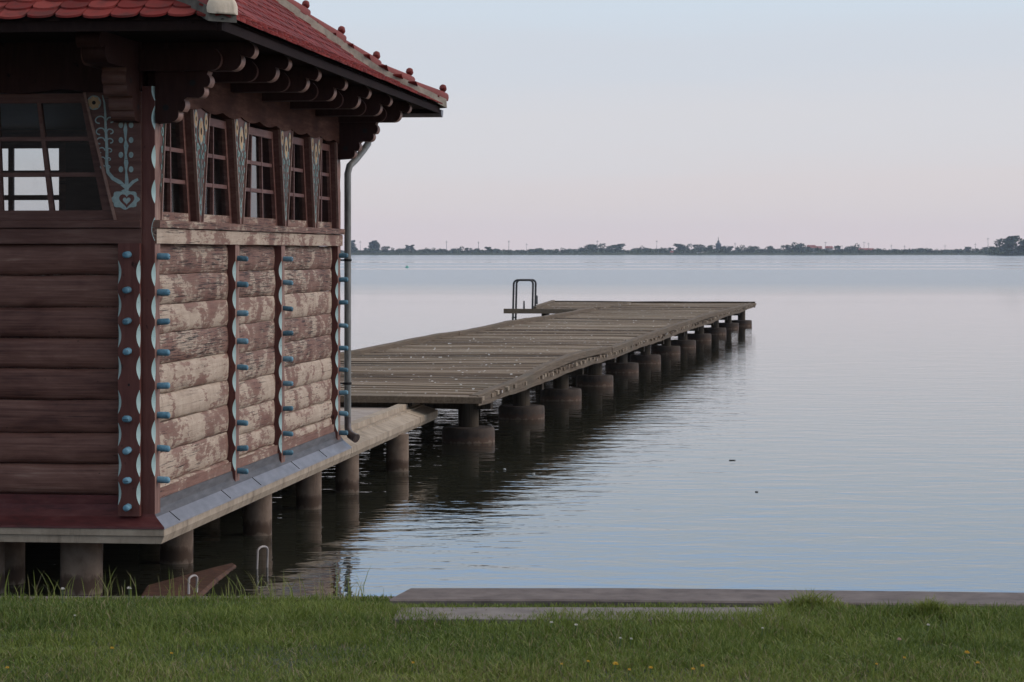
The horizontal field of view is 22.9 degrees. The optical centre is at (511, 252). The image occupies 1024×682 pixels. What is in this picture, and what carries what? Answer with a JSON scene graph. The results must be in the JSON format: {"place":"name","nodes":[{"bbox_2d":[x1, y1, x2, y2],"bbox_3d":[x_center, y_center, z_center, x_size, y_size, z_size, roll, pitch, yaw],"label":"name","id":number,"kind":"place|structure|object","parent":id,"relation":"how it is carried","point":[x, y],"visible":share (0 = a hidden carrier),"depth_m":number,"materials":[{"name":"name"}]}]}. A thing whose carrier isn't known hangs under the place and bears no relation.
{"place":"outdoors","nodes":[
{"label":"outdoors","id":0,"kind":"place"},
{"bbox_2d":[0,255,1023,595],"bbox_3d":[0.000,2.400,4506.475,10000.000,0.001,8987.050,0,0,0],"label":"lake water","id":1,"kind":"structure","parent":0,"point":[856,421],"depth_m":29.27,"materials":[{"name":"grey liquid"}]},
{"bbox_2d":[141,563,235,595],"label":"sunken ramp","id":2,"kind":"structure","parent":1,"relation":"in","point":[207,583],"depth_m":18.12,"materials":[{"name":"brown wood"}]},
{"bbox_2d":[187,574,197,593],"bbox_3d":[-2.227,2.572,17.600,0.028,0.656,0.130,0,0,23],"label":"metal hoop","id":3,"kind":"object","parent":1,"relation":"in","point":[189,578],"visible":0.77,"depth_m":17.56,"materials":[{"name":"grey metal"}]},
{"bbox_2d":[0,403,437,594],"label":"concrete platform","id":4,"kind":"structure","parent":1,"relation":"in","point":[81,552],"depth_m":19.79,"materials":[{"name":"grey concrete"}]},
{"bbox_2d":[0,0,448,528],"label":"boathouse","id":5,"kind":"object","parent":4,"relation":"on","point":[171,303],"visible":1,"depth_m":18.18,"materials":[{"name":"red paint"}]},
{"bbox_2d":[2,143,65,210],"bbox_3d":[-5.167,-0.658,24.901,1.610,0.865,0.060,0,0,7],"label":"window","id":6,"kind":"structure","parent":5,"relation":"in","point":[11,197],"depth_m":24.83,"materials":[{"name":"brown paint"}]},
{"bbox_2d":[0,93,113,219],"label":"window","id":7,"kind":"structure","parent":5,"relation":"in","point":[39,99],"depth_m":17.62,"materials":[{"name":"brown paint"}]},
{"bbox_2d":[163,112,190,220],"bbox_3d":[-2.478,-0.628,18.200,0.060,0.805,1.158,0,0,7],"label":"window","id":8,"kind":"structure","parent":5,"relation":"in","point":[185,214],"depth_m":18.53,"materials":[{"name":"red paint"}]},
{"bbox_2d":[204,118,231,222],"bbox_3d":[-2.328,-0.628,19.507,0.060,0.805,1.246,0,0,7],"label":"window","id":9,"kind":"structure","parent":5,"relation":"in","point":[226,217],"depth_m":19.79,"materials":[{"name":"red paint"}]},
{"bbox_2d":[244,127,277,225],"bbox_3d":[-2.147,-0.628,21.056,0.060,0.805,1.646,0,0,7],"label":"window","id":10,"kind":"structure","parent":5,"relation":"in","point":[260,198],"depth_m":21.25,"materials":[{"name":"red paint"}]},
{"bbox_2d":[288,137,307,226],"bbox_3d":[-1.973,-0.628,22.602,0.060,0.805,1.236,0,0,7],"label":"window","id":11,"kind":"structure","parent":5,"relation":"in","point":[299,142],"depth_m":22.98,"materials":[{"name":"red paint"}]},
{"bbox_2d":[318,143,331,227],"bbox_3d":[-1.825,-0.628,23.889,0.060,0.805,1.128,0,0,7],"label":"window","id":12,"kind":"structure","parent":5,"relation":"in","point":[325,207],"depth_m":24.16,"materials":[{"name":"red paint"}]},
{"bbox_2d":[256,545,268,568],"bbox_3d":[-1.903,2.564,19.200,0.033,0.673,0.147,0,0,34],"label":"metal hoop","id":13,"kind":"object","parent":1,"relation":"in","point":[259,548],"visible":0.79,"depth_m":19.19,"materials":[{"name":"grey metal"}]},
{"bbox_2d":[340,295,755,442],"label":"wooden pier","id":14,"kind":"structure","parent":1,"relation":"in","point":[468,374],"depth_m":42.84,"materials":[{"name":"brown wood"}]},
{"bbox_2d":[512,279,536,319],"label":"swimming ladder","id":15,"kind":"object","parent":14,"relation":"attached to","point":[533,295],"visible":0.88,"depth_m":74.28,"materials":[{"name":"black metal"}]},
{"bbox_2d":[351,252,1008,254],"bbox_3d":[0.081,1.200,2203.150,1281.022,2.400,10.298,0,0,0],"label":"reed belt","id":16,"kind":"object","parent":1,"relation":"in","point":[657,253],"visible":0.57,"depth_m":2199.75,"materials":[{"name":"green plant"}]},
{"bbox_2d":[0,566,1023,681],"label":"ground","id":17,"kind":"structure","parent":0,"point":[251,660],"depth_m":11.03,"materials":[{"name":"green plant"}]},
{"bbox_2d":[0,596,394,600],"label":"bank wall","id":18,"kind":"structure","parent":17,"relation":"on","point":[185,596],"depth_m":12.94,"materials":[{"name":"concrete"}]},
{"bbox_2d":[395,607,775,624],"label":"paving slab","id":19,"kind":"structure","parent":17,"relation":"on","point":[493,612],"depth_m":12.22,"materials":[{"name":"concrete"}]},
{"bbox_2d":[390,588,1023,610],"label":"bank kerb","id":20,"kind":"structure","parent":17,"relation":"on","point":[578,596],"depth_m":12.69,"materials":[{"name":"concrete"}]},
{"bbox_2d":[770,588,854,609],"bbox_3d":[1.461,1.687,12.411,0.551,0.105,0.330,0,0,25],"label":"grass tuft","id":21,"kind":"object","parent":20,"relation":"on","point":[804,599],"visible":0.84,"depth_m":12.37,"materials":[{"name":"green plant"}]},
{"bbox_2d":[901,594,954,616],"bbox_3d":[1.998,1.688,12.105,0.296,0.104,0.239,0,0,36],"label":"grass tuft","id":22,"kind":"object","parent":17,"relation":"on","point":[924,605],"visible":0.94,"depth_m":12.09,"materials":[{"name":"green plant"}]},
{"bbox_2d":[2,0,1023,250],"label":"sky","id":23,"kind":"structure","parent":0,"point":[573,124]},
{"bbox_2d":[361,252,959,254],"bbox_3d":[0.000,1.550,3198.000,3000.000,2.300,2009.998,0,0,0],"label":"shore land","id":24,"kind":"structure","parent":0,"point":[663,254],"depth_m":2201.77,"materials":[{"name":"green plant"}]},
{"bbox_2d":[351,240,357,250],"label":"tree","id":25,"kind":"object","parent":24,"relation":"on","point":[353,247],"visible":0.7,"depth_m":2239.74,"materials":[{"name":"green plant"}]},
{"bbox_2d":[368,240,378,252],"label":"tree","id":26,"kind":"object","parent":24,"relation":"on","point":[372,245],"visible":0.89,"depth_m":2238.92,"materials":[{"name":"green plant"}]},
{"bbox_2d":[374,242,379,249],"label":"tree","id":27,"kind":"object","parent":24,"relation":"on","point":[377,245],"visible":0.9,"depth_m":2238.90,"materials":[{"name":"green plant"}]},
{"bbox_2d":[450,246,463,250],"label":"tree","id":28,"kind":"object","parent":24,"relation":"on","point":[455,249],"visible":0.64,"depth_m":2248.64,"materials":[{"name":"green plant"}]},
{"bbox_2d":[580,244,597,250],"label":"tree","id":29,"kind":"object","parent":24,"relation":"on","point":[593,246],"visible":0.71,"depth_m":2249.61,"materials":[{"name":"green plant"}]},
{"bbox_2d":[589,243,605,249],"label":"tree","id":30,"kind":"object","parent":24,"relation":"on","point":[600,245],"visible":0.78,"depth_m":2259.24,"materials":[{"name":"green plant"}]},
{"bbox_2d":[604,245,615,251],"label":"tree","id":31,"kind":"object","parent":24,"relation":"on","point":[609,248],"visible":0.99,"depth_m":2233.57,"materials":[{"name":"green plant"}]},
{"bbox_2d":[615,244,625,249],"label":"tree","id":32,"kind":"object","parent":24,"relation":"on","point":[620,246],"visible":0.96,"depth_m":2243.12,"materials":[{"name":"green plant"}]},
{"bbox_2d":[341,247,990,253],"bbox_3d":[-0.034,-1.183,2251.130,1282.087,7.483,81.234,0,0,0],"label":"shore scrub","id":33,"kind":"object","parent":24,"relation":"on","point":[696,250],"visible":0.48,"depth_m":2220.41,"materials":[{"name":"green plant"}]},
{"bbox_2d":[673,243,683,249],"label":"tree","id":34,"kind":"object","parent":24,"relation":"on","point":[679,246],"visible":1,"depth_m":2233.22,"materials":[{"name":"green plant"}]},
{"bbox_2d":[676,244,691,249],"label":"tree","id":35,"kind":"object","parent":24,"relation":"on","point":[686,247],"visible":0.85,"depth_m":2237.96,"materials":[{"name":"green plant"}]},
{"bbox_2d":[692,244,704,252],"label":"tree","id":36,"kind":"object","parent":24,"relation":"on","point":[697,246],"visible":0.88,"depth_m":2238.41,"materials":[{"name":"green plant"}]},
{"bbox_2d":[705,245,716,251],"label":"tree","id":37,"kind":"object","parent":24,"relation":"on","point":[710,247],"visible":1,"depth_m":2224.37,"materials":[{"name":"green plant"}]},
{"bbox_2d":[715,237,721,248],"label":"church tower","id":38,"kind":"structure","parent":24,"relation":"on","point":[718,244],"depth_m":2307.70,"materials":[{"name":"grey"}]},
{"bbox_2d":[737,245,754,250],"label":"tree","id":39,"kind":"object","parent":24,"relation":"on","point":[749,248],"visible":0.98,"depth_m":2235.14,"materials":[{"name":"green plant"}]},
{"bbox_2d":[764,246,775,250],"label":"tree","id":40,"kind":"object","parent":24,"relation":"on","point":[770,248],"visible":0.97,"depth_m":2224.00,"materials":[{"name":"green plant"}]},
{"bbox_2d":[781,245,789,251],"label":"tree","id":41,"kind":"object","parent":24,"relation":"on","point":[787,247],"visible":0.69,"depth_m":2249.86,"materials":[{"name":"green plant"}]},
{"bbox_2d":[791,242,808,250],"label":"tree","id":42,"kind":"object","parent":24,"relation":"on","point":[798,247],"visible":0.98,"depth_m":2235.99,"materials":[{"name":"green plant"}]},
{"bbox_2d":[807,245,815,252],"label":"house","id":43,"kind":"structure","parent":24,"relation":"on","point":[812,246],"depth_m":2245.24,"materials":[{"name":"grey"}]},
{"bbox_2d":[825,246,832,250],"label":"house","id":44,"kind":"structure","parent":24,"relation":"on","point":[830,248],"depth_m":2244.90,"materials":[{"name":"grey"}]},
{"bbox_2d":[832,245,842,251],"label":"tree","id":45,"kind":"object","parent":24,"relation":"on","point":[837,247],"visible":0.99,"depth_m":2230.91,"materials":[{"name":"green plant"}]},
{"bbox_2d":[844,243,859,251],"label":"tree","id":46,"kind":"object","parent":24,"relation":"on","point":[850,247],"visible":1,"depth_m":2231.11,"materials":[{"name":"green plant"}]},
{"bbox_2d":[985,248,1023,255],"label":"shoreline","id":47,"kind":"structure","parent":0,"point":[997,252],"depth_m":1842.80,"materials":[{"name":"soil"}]},
{"bbox_2d":[989,238,1005,250],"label":"tree","id":48,"kind":"object","parent":47,"relation":"on","point":[998,241],"visible":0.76,"depth_m":1872.96,"materials":[{"name":"green plant"}]},
{"bbox_2d":[1003,235,1020,254],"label":"tree","id":49,"kind":"object","parent":47,"relation":"on","point":[1011,242],"visible":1,"depth_m":1839.33,"materials":[{"name":"green plant"}]},
{"bbox_2d":[1014,238,1023,251],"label":"tree","id":50,"kind":"object","parent":47,"relation":"on","point":[1021,245],"visible":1,"depth_m":1844.96,"materials":[{"name":"green plant"}]}
]}

